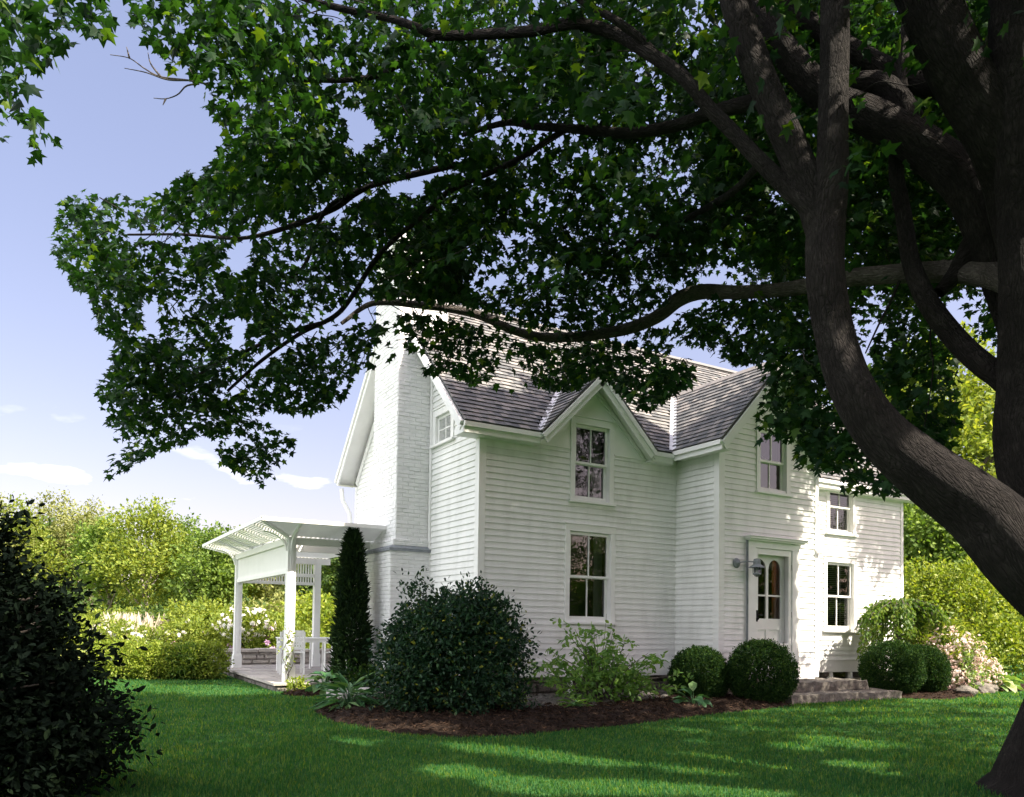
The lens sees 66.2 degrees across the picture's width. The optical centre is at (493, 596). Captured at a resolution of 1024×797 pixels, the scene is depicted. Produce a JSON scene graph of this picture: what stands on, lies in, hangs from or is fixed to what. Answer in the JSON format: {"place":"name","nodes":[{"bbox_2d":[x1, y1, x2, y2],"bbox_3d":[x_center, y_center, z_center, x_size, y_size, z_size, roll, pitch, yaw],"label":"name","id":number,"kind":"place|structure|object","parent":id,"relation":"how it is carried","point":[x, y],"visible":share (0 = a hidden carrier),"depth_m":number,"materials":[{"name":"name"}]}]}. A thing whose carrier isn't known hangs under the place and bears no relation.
{"place":"outdoors","nodes":[
{"label":"outdoors","id":0,"kind":"place"},
{"bbox_2d":[100,611,185,639],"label":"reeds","id":1,"kind":"object","parent":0,"point":[138,619],"visible":0.06,"depth_m":29.28,"materials":[{"name":"beige plant"}]},
{"bbox_2d":[220,664,354,691],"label":"patio","id":2,"kind":"structure","parent":0,"point":[268,676],"depth_m":15.81,"materials":[{"name":"grey stone"}]},
{"bbox_2d":[277,632,305,674],"bbox_3d":[-4.127,1.138,16.003,0.510,0.860,0.498,2,-2,-20],"label":"patio chair","id":3,"kind":"object","parent":2,"relation":"on","point":[298,641],"visible":0.73,"depth_m":15.84,"materials":[{"name":"white wood"}]},
{"bbox_2d":[202,516,386,681],"bbox_3d":[-4.079,0.171,16.168,2.812,2.805,5.903,2,-2,-29],"label":"pergola","id":4,"kind":"object","parent":2,"relation":"on","point":[307,541],"visible":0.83,"depth_m":14.74,"materials":[{"name":"white wood"}]},
{"bbox_2d":[277,622,298,682],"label":"climbing vine","id":5,"kind":"object","parent":4,"relation":"attached to","point":[288,642],"visible":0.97,"depth_m":13.67,"materials":[{"name":"green plant"}]},
{"bbox_2d":[282,630,311,668],"bbox_3d":[-4.428,1.188,17.666,0.510,0.860,0.498,2,-2,-35],"label":"patio chair","id":6,"kind":"object","parent":2,"relation":"on","point":[310,651],"visible":0.28,"depth_m":17.61,"materials":[{"name":"white wood"}]},
{"bbox_2d":[276,637,333,670],"bbox_3d":[-4.033,1.235,16.854,1.100,0.725,0.837,2,-2,-29],"label":"patio table","id":7,"kind":"object","parent":2,"relation":"on","point":[317,639],"visible":0.48,"depth_m":16.90,"materials":[{"name":"white wood"}]},
{"bbox_2d":[323,642,354,671],"bbox_3d":[-3.194,1.159,16.238,0.498,0.860,0.510,1,-2,7],"label":"patio chair","id":8,"kind":"object","parent":2,"relation":"on","point":[324,663],"visible":0.15,"depth_m":16.03,"materials":[{"name":"white wood"}]},
{"bbox_2d":[0,0,996,613],"label":"sky","id":9,"kind":"structure","parent":0,"point":[116,137],"materials":[{"name":"blue"}]},
{"bbox_2d":[0,653,1023,796],"bbox_3d":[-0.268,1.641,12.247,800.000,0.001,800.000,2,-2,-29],"label":"lawn","id":10,"kind":"structure","parent":0,"point":[604,764],"depth_m":7.64,"materials":[{"name":"green plant"}]},
{"bbox_2d":[0,494,164,796],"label":"dark evergreen","id":11,"kind":"object","parent":10,"relation":"on","point":[54,715],"visible":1,"depth_m":5.29,"materials":[{"name":"green plant"}]},
{"bbox_2d":[74,613,163,668],"bbox_3d":[-8.886,1.101,18.784,1.768,1.408,1.936,0,-2,28],"label":"flowering shrub","id":12,"kind":"object","parent":10,"relation":"on","point":[114,629],"visible":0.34,"depth_m":18.57,"materials":[{"name":"green plant"}]},
{"bbox_2d":[87,634,158,679],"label":"hedge shrub","id":13,"kind":"object","parent":10,"relation":"on","point":[125,649],"visible":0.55,"depth_m":15.59,"materials":[{"name":"green plant"}]},
{"bbox_2d":[127,639,181,679],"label":"hedge shrub","id":14,"kind":"object","parent":10,"relation":"on","point":[156,649],"visible":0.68,"depth_m":15.67,"materials":[{"name":"green plant"}]},
{"bbox_2d":[144,614,213,647],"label":"flowering shrub","id":15,"kind":"object","parent":10,"relation":"on","point":[189,630],"visible":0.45,"depth_m":19.91,"materials":[{"name":"green plant"}]},
{"bbox_2d":[157,640,208,679],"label":"hedge shrub","id":16,"kind":"object","parent":10,"relation":"on","point":[178,668],"visible":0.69,"depth_m":15.79,"materials":[{"name":"green plant"}]},
{"bbox_2d":[178,638,234,679],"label":"hedge shrub","id":17,"kind":"object","parent":10,"relation":"on","point":[216,649],"visible":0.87,"depth_m":15.90,"materials":[{"name":"green plant"}]},
{"bbox_2d":[206,604,283,648],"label":"flowering shrub","id":18,"kind":"object","parent":10,"relation":"on","point":[252,634],"visible":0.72,"depth_m":20.25,"materials":[{"name":"green plant"}]},
{"bbox_2d":[213,648,330,664],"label":"stone wall","id":19,"kind":"structure","parent":10,"relation":"on","point":[254,656],"depth_m":19.15,"materials":[{"name":"grey stone"}]},
{"bbox_2d":[264,621,330,648],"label":"flowering shrub","id":20,"kind":"object","parent":10,"relation":"on","point":[308,630],"visible":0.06,"depth_m":21.74,"materials":[{"name":"green plant"}]},
{"bbox_2d":[287,689,319,696],"bbox_3d":[-2.784,1.658,13.354,1.890,0.189,1.190,2,-2,-29],"label":"mulch bed","id":21,"kind":"object","parent":10,"relation":"on","point":[297,692],"visible":0.13,"depth_m":12.87,"materials":[{"name":"brown soil"}]},
{"bbox_2d":[284,674,310,690],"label":"perennial","id":22,"kind":"object","parent":21,"relation":"on","point":[300,684],"visible":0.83,"depth_m":13.40,"materials":[{"name":"yellow plant"}]},
{"bbox_2d":[305,670,343,696],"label":"hosta","id":23,"kind":"object","parent":21,"relation":"on","point":[316,687],"visible":0.47,"depth_m":13.04,"materials":[{"name":"green plant"}]},
{"bbox_2d":[324,527,375,685],"bbox_3d":[-2.483,0.215,13.809,0.983,2.989,1.007,1,-2,-7],"label":"columnar arborvitae","id":24,"kind":"object","parent":21,"relation":"on","point":[351,595],"visible":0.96,"depth_m":13.64,"materials":[{"name":"green plant"}]},
{"bbox_2d":[336,657,387,687],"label":"perennial","id":25,"kind":"object","parent":21,"relation":"on","point":[359,674],"visible":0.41,"depth_m":13.10,"materials":[{"name":"green plant"}]},
{"bbox_2d":[326,687,382,698],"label":"granite block","id":26,"kind":"structure","parent":10,"relation":"on","point":[364,688],"depth_m":11.86,"materials":[{"name":"grey stone"}]},
{"bbox_2d":[10,515,916,643],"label":"wood","id":27,"kind":"object","parent":10,"relation":"on","point":[118,602],"visible":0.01,"depth_m":55.04,"materials":[{"name":"green plant"}]},
{"bbox_2d":[0,0,1023,796],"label":"maple tree","id":28,"kind":"object","parent":10,"relation":"on","point":[878,144],"visible":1,"depth_m":7.27,"materials":[{"name":"green plant"}]},
{"bbox_2d":[334,234,913,695],"bbox_3d":[3.154,-2.158,16.980,11.950,8.246,7.568,2,-2,-29],"label":"farmhouse","id":29,"kind":"object","parent":10,"relation":"on","point":[594,502],"visible":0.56,"depth_m":13.78,"materials":[{"name":"white paint"}]},
{"bbox_2d":[430,404,454,448],"bbox_3d":[-0.815,-2.966,13.573,0.225,0.681,0.890,2,-2,-29],"label":"window","id":30,"kind":"structure","parent":29,"relation":"in","point":[443,421],"depth_m":13.64,"materials":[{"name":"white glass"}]},
{"bbox_2d":[566,677,603,692],"bbox_3d":[1.568,1.546,13.294,0.780,0.405,0.130,2,-2,-29],"label":"cellar window","id":31,"kind":"structure","parent":29,"relation":"in","point":[573,682],"depth_m":13.23,"materials":[{"name":"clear glass"}]},
{"bbox_2d":[562,522,617,624],"bbox_3d":[1.616,-0.381,13.394,1.110,1.707,0.225,2,-2,-29],"label":"window","id":32,"kind":"structure","parent":29,"relation":"in","point":[590,549],"depth_m":13.42,"materials":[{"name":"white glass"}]},
{"bbox_2d":[568,415,615,506],"bbox_3d":[1.661,-2.319,13.468,0.970,1.486,0.225,2,-2,-29],"label":"window","id":33,"kind":"structure","parent":29,"relation":"in","point":[591,439],"depth_m":13.49,"materials":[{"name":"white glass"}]},
{"bbox_2d":[733,558,764,576],"bbox_3d":[4.391,-0.507,13.465,0.540,0.328,0.274,1,-2,-7],"label":"wall lantern","id":34,"kind":"object","parent":29,"relation":"attached to","point":[756,565],"depth_m":13.44,"materials":[{"name":"metal"}]},
{"bbox_2d":[758,554,783,642],"bbox_3d":[4.908,0.318,14.128,0.900,2.296,0.040,2,-2,-29],"label":"door","id":35,"kind":"structure","parent":29,"relation":"in","point":[771,579],"depth_m":14.20,"materials":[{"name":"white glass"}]},
{"bbox_2d":[755,420,792,496],"bbox_3d":[4.983,-2.464,14.104,0.920,1.296,0.225,2,-2,-29],"label":"window","id":36,"kind":"structure","parent":29,"relation":"in","point":[772,458],"depth_m":14.14,"materials":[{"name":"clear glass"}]},
{"bbox_2d":[756,548,791,671],"bbox_3d":[5.001,0.306,13.974,0.933,2.311,0.111,2,-2,-29],"label":"storm door","id":37,"kind":"structure","parent":29,"relation":"in","point":[760,551],"depth_m":14.17,"materials":[{"name":"wood"}]},
{"bbox_2d":[827,672,852,678],"bbox_3d":[7.291,1.777,16.493,0.740,0.404,0.130,2,-2,-29],"label":"cellar window","id":38,"kind":"structure","parent":29,"relation":"in","point":[843,675],"depth_m":16.57,"materials":[{"name":"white glass"}]},
{"bbox_2d":[822,555,859,632],"bbox_3d":[7.255,-0.052,16.563,1.100,1.607,0.260,2,-2,-29],"label":"window","id":39,"kind":"structure","parent":29,"relation":"in","point":[840,572],"depth_m":16.60,"materials":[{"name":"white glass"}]},
{"bbox_2d":[825,472,858,536],"bbox_3d":[7.308,-1.940,16.640,1.000,1.306,0.260,2,-2,-29],"label":"window","id":40,"kind":"structure","parent":29,"relation":"in","point":[840,509],"depth_m":16.68,"materials":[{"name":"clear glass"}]},
{"bbox_2d":[281,683,1023,737],"bbox_3d":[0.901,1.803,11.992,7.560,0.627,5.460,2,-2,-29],"label":"mulch bed","id":41,"kind":"object","parent":10,"relation":"on","point":[571,722],"visible":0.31,"depth_m":9.69,"materials":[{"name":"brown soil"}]},
{"bbox_2d":[307,671,388,711],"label":"daylily","id":42,"kind":"object","parent":41,"relation":"on","point":[324,702],"visible":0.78,"depth_m":10.68,"materials":[{"name":"green plant"}]},
{"bbox_2d":[359,565,542,715],"bbox_3d":[-0.538,0.604,10.345,2.387,1.983,2.029,1,-2,-7],"label":"evergreen shrub","id":43,"kind":"object","parent":41,"relation":"on","point":[445,650],"visible":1,"depth_m":9.89,"materials":[{"name":"green plant"}]},
{"bbox_2d":[516,689,673,707],"bbox_3d":[1.726,1.698,12.049,4.690,0.467,2.310,2,-2,-29],"label":"soil patch","id":44,"kind":"object","parent":41,"relation":"on","point":[552,698],"visible":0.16,"depth_m":11.61,"materials":[{"name":"grey stone"}]},
{"bbox_2d":[559,695,593,707],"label":"weed tuft","id":45,"kind":"object","parent":44,"relation":"on","point":[577,702],"visible":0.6,"depth_m":10.85,"materials":[{"name":"green plant"}]},
{"bbox_2d":[523,614,694,701],"bbox_3d":[1.649,0.972,11.864,2.826,1.432,1.637,2,-2,-29],"label":"sapling shrub","id":46,"kind":"object","parent":44,"relation":"on","point":[597,672],"visible":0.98,"depth_m":11.49,"materials":[{"name":"green plant"}]},
{"bbox_2d":[671,681,712,706],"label":"hosta","id":47,"kind":"object","parent":41,"relation":"on","point":[698,699],"visible":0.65,"depth_m":11.53,"materials":[{"name":"green plant"}]},
{"bbox_2d":[667,644,730,697],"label":"boxwood","id":48,"kind":"object","parent":41,"relation":"on","point":[703,665],"visible":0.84,"depth_m":12.50,"materials":[{"name":"green plant"}]},
{"bbox_2d":[725,637,800,702],"bbox_3d":[4.281,1.212,12.566,1.196,1.124,1.189,2,-2,-29],"label":"boxwood","id":49,"kind":"object","parent":41,"relation":"on","point":[782,674],"visible":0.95,"depth_m":12.26,"materials":[{"name":"green plant"}]},
{"bbox_2d":[783,688,901,703],"bbox_3d":[5.774,1.740,13.738,2.909,0.227,1.086,2,-2,-29],"label":"stone step","id":50,"kind":"object","parent":10,"relation":"on","point":[830,696],"visible":0.38,"depth_m":13.30,"materials":[{"name":"grey stone"}]},
{"bbox_2d":[753,678,868,691],"bbox_3d":[5.620,1.567,13.930,2.417,0.201,0.648,2,-2,-29],"label":"stone step","id":51,"kind":"object","parent":50,"relation":"on","point":[815,684],"visible":0.63,"depth_m":13.82,"materials":[{"name":"grey stone"}]},
{"bbox_2d":[825,353,908,411],"bbox_3d":[17.603,-4.133,36.457,9.224,13.903,6.782,3,-3,-54],"label":"garden tree","id":52,"kind":"object","parent":10,"relation":"on","point":[869,364],"depth_m":36.05,"materials":[{"name":"green plant"}]},
{"bbox_2d":[883,317,996,552],"bbox_3d":[18.211,-4.126,31.733,11.444,13.595,9.049,0,-2,29],"label":"garden tree","id":53,"kind":"object","parent":10,"relation":"on","point":[973,397],"visible":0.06,"depth_m":30.18,"materials":[{"name":"green plant"}]},
{"bbox_2d":[903,502,1020,614],"bbox_3d":[13.631,-0.804,24.955,5.466,6.345,5.851,2,-2,-29],"label":"garden tree","id":54,"kind":"object","parent":10,"relation":"on","point":[925,534],"visible":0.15,"depth_m":24.07,"materials":[{"name":"green plant"}]},
{"bbox_2d":[902,683,1023,699],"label":"mulch bed","id":55,"kind":"object","parent":10,"relation":"on","point":[914,696],"visible":0.07,"depth_m":14.36,"materials":[{"name":"brown soil"}]},
{"bbox_2d":[857,639,928,693],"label":"boxwood","id":56,"kind":"object","parent":55,"relation":"on","point":[896,652],"visible":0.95,"depth_m":14.30,"materials":[{"name":"green plant"}]},
{"bbox_2d":[855,594,955,667],"bbox_3d":[8.267,0.941,16.059,2.105,2.003,2.014,2,-2,-29],"label":"weeping tree","id":57,"kind":"object","parent":55,"relation":"on","point":[895,611],"visible":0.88,"depth_m":15.72,"materials":[{"name":"green plant"}]},
{"bbox_2d":[896,643,953,692],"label":"boxwood","id":58,"kind":"object","parent":55,"relation":"on","point":[938,679],"visible":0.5,"depth_m":14.67,"materials":[{"name":"green plant"}]},
{"bbox_2d":[901,612,1012,689],"bbox_3d":[9.325,1.150,16.077,2.457,1.703,1.779,2,-2,-29],"label":"rhododendron","id":59,"kind":"object","parent":55,"relation":"on","point":[967,641],"visible":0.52,"depth_m":15.45,"materials":[{"name":"pink plant"}]},
{"bbox_2d":[954,685,977,695],"bbox_3d":[8.961,1.815,14.896,0.452,0.275,0.416,2,-2,-29],"label":"boulder","id":60,"kind":"object","parent":55,"relation":"on","point":[965,689],"visible":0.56,"depth_m":14.77,"materials":[{"name":"stone"}]},
{"bbox_2d":[951,642,989,693],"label":"azalea","id":61,"kind":"object","parent":55,"relation":"on","point":[967,665],"visible":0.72,"depth_m":15.23,"materials":[{"name":"green plant"}]},
{"bbox_2d":[970,681,994,692],"bbox_3d":[9.636,1.837,15.524,0.506,0.332,0.401,2,-2,-29],"label":"boulder","id":62,"kind":"object","parent":55,"relation":"on","point":[986,687],"visible":0.48,"depth_m":15.38,"materials":[{"name":"stone"}]},
{"bbox_2d":[990,683,998,690],"bbox_3d":[10.003,1.866,15.817,0.350,0.248,0.333,2,-2,-29],"label":"boulder","id":63,"kind":"object","parent":55,"relation":"on","point":[996,687],"visible":0.24,"depth_m":15.70,"materials":[{"name":"stone"}]},
{"bbox_2d":[981,661,1023,692],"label":"hosta","id":64,"kind":"object","parent":55,"relation":"on","point":[1011,685],"visible":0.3,"depth_m":15.94,"materials":[{"name":"green plant"}]},
{"bbox_2d":[903,551,1023,679],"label":"garden tree","id":65,"kind":"object","parent":10,"relation":"on","point":[960,598],"visible":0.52,"depth_m":20.43,"materials":[{"name":"green plant"}]},
{"bbox_2d":[954,388,1022,655],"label":"garden tree","id":66,"kind":"object","parent":10,"relation":"on","point":[983,454],"visible":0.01,"depth_m":33.89,"materials":[{"name":"green plant"}]},
{"bbox_2d":[984,591,1023,665],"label":"garden tree","id":67,"kind":"object","parent":10,"relation":"on","point":[1009,619],"visible":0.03,"depth_m":23.64,"materials":[{"name":"green plant"}]},
{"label":"meadow","id":68,"kind":"structure","parent":0,"visible":0},
{"bbox_2d":[0,491,60,577],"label":"tree","id":69,"kind":"object","parent":68,"relation":"on","point":[4,511],"visible":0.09,"depth_m":49.24,"materials":[{"name":"green plant"}]},
{"bbox_2d":[0,491,74,595],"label":"tree","id":70,"kind":"object","parent":68,"relation":"on","point":[40,542],"visible":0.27,"depth_m":50.27,"materials":[{"name":"green plant"}]},
{"bbox_2d":[10,486,97,592],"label":"tree","id":71,"kind":"object","parent":68,"relation":"on","point":[48,512],"visible":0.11,"depth_m":55.97,"materials":[{"name":"green plant"}]},
{"bbox_2d":[28,571,103,622],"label":"undergrowth bush","id":72,"kind":"object","parent":68,"relation":"on","point":[80,602],"visible":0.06,"depth_m":34.09,"materials":[{"name":"green plant"}]},
{"bbox_2d":[41,494,121,606],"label":"tree","id":73,"kind":"object","parent":68,"relation":"on","point":[65,529],"visible":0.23,"depth_m":53.35,"materials":[{"name":"green plant"}]},
{"bbox_2d":[58,508,142,611],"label":"tree","id":74,"kind":"object","parent":68,"relation":"on","point":[85,545],"visible":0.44,"depth_m":43.29,"materials":[{"name":"green plant"}]},
{"bbox_2d":[64,604,153,644],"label":"undergrowth bush","id":75,"kind":"object","parent":68,"relation":"on","point":[92,614],"visible":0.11,"depth_m":31.75,"materials":[{"name":"green plant"}]},
{"bbox_2d":[75,493,201,613],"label":"tree","id":76,"kind":"object","parent":68,"relation":"on","point":[154,557],"visible":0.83,"depth_m":41.46,"materials":[{"name":"green plant"}]},
{"bbox_2d":[111,600,213,640],"bbox_3d":[-12.729,1.195,31.036,4.472,2.100,4.171,2,-2,-29],"label":"undergrowth bush","id":77,"kind":"object","parent":68,"relation":"on","point":[160,611],"visible":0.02,"depth_m":30.52,"materials":[{"name":"green plant"}]},
{"bbox_2d":[146,507,204,608],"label":"tree","id":78,"kind":"object","parent":68,"relation":"on","point":[192,528],"visible":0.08,"depth_m":47.00,"materials":[{"name":"green plant"}]},
{"bbox_2d":[153,519,254,608],"bbox_3d":[-14.862,-0.754,40.241,5.618,6.422,4.710,0,-2,22],"label":"tree","id":79,"kind":"object","parent":68,"relation":"on","point":[210,574],"visible":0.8,"depth_m":39.40,"materials":[{"name":"green plant"}]},
{"bbox_2d":[155,594,253,648],"bbox_3d":[-10.651,1.006,29.739,4.434,2.484,3.560,2,-2,-29],"label":"undergrowth bush","id":80,"kind":"object","parent":68,"relation":"on","point":[196,608],"visible":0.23,"depth_m":29.24,"materials":[{"name":"green plant"}]},
{"bbox_2d":[190,525,274,605],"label":"tree","id":81,"kind":"object","parent":68,"relation":"on","point":[253,592],"visible":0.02,"depth_m":42.60,"materials":[{"name":"green plant"}]},
{"bbox_2d":[218,594,274,644],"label":"undergrowth bush","id":82,"kind":"object","parent":68,"relation":"on","point":[231,603],"visible":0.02,"depth_m":31.64,"materials":[{"name":"green plant"}]},
{"bbox_2d":[227,588,311,648],"bbox_3d":[-7.953,0.946,30.003,4.402,2.656,3.202,2,-2,-29],"label":"undergrowth bush","id":83,"kind":"object","parent":68,"relation":"on","point":[276,609],"visible":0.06,"depth_m":29.80,"materials":[{"name":"green plant"}]},
{"bbox_2d":[228,526,311,605],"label":"tree","id":84,"kind":"object","parent":68,"relation":"on","point":[259,586],"visible":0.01,"depth_m":46.04,"materials":[{"name":"green plant"}]},
{"bbox_2d":[250,557,334,604],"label":"tree","id":85,"kind":"object","parent":68,"relation":"on","point":[270,591],"visible":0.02,"depth_m":40.59,"materials":[{"name":"green plant"}]},
{"bbox_2d":[268,588,336,646],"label":"undergrowth bush","id":86,"kind":"object","parent":68,"relation":"on","point":[303,613],"visible":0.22,"depth_m":23.20,"materials":[{"name":"green plant"}]},
{"bbox_2d":[278,556,341,601],"bbox_3d":[-7.846,-0.649,39.614,6.196,6.373,5.458,2,-2,-29],"label":"tree","id":87,"kind":"object","parent":68,"relation":"on","point":[328,576],"visible":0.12,"depth_m":38.57,"materials":[{"name":"green plant"}]}
]}

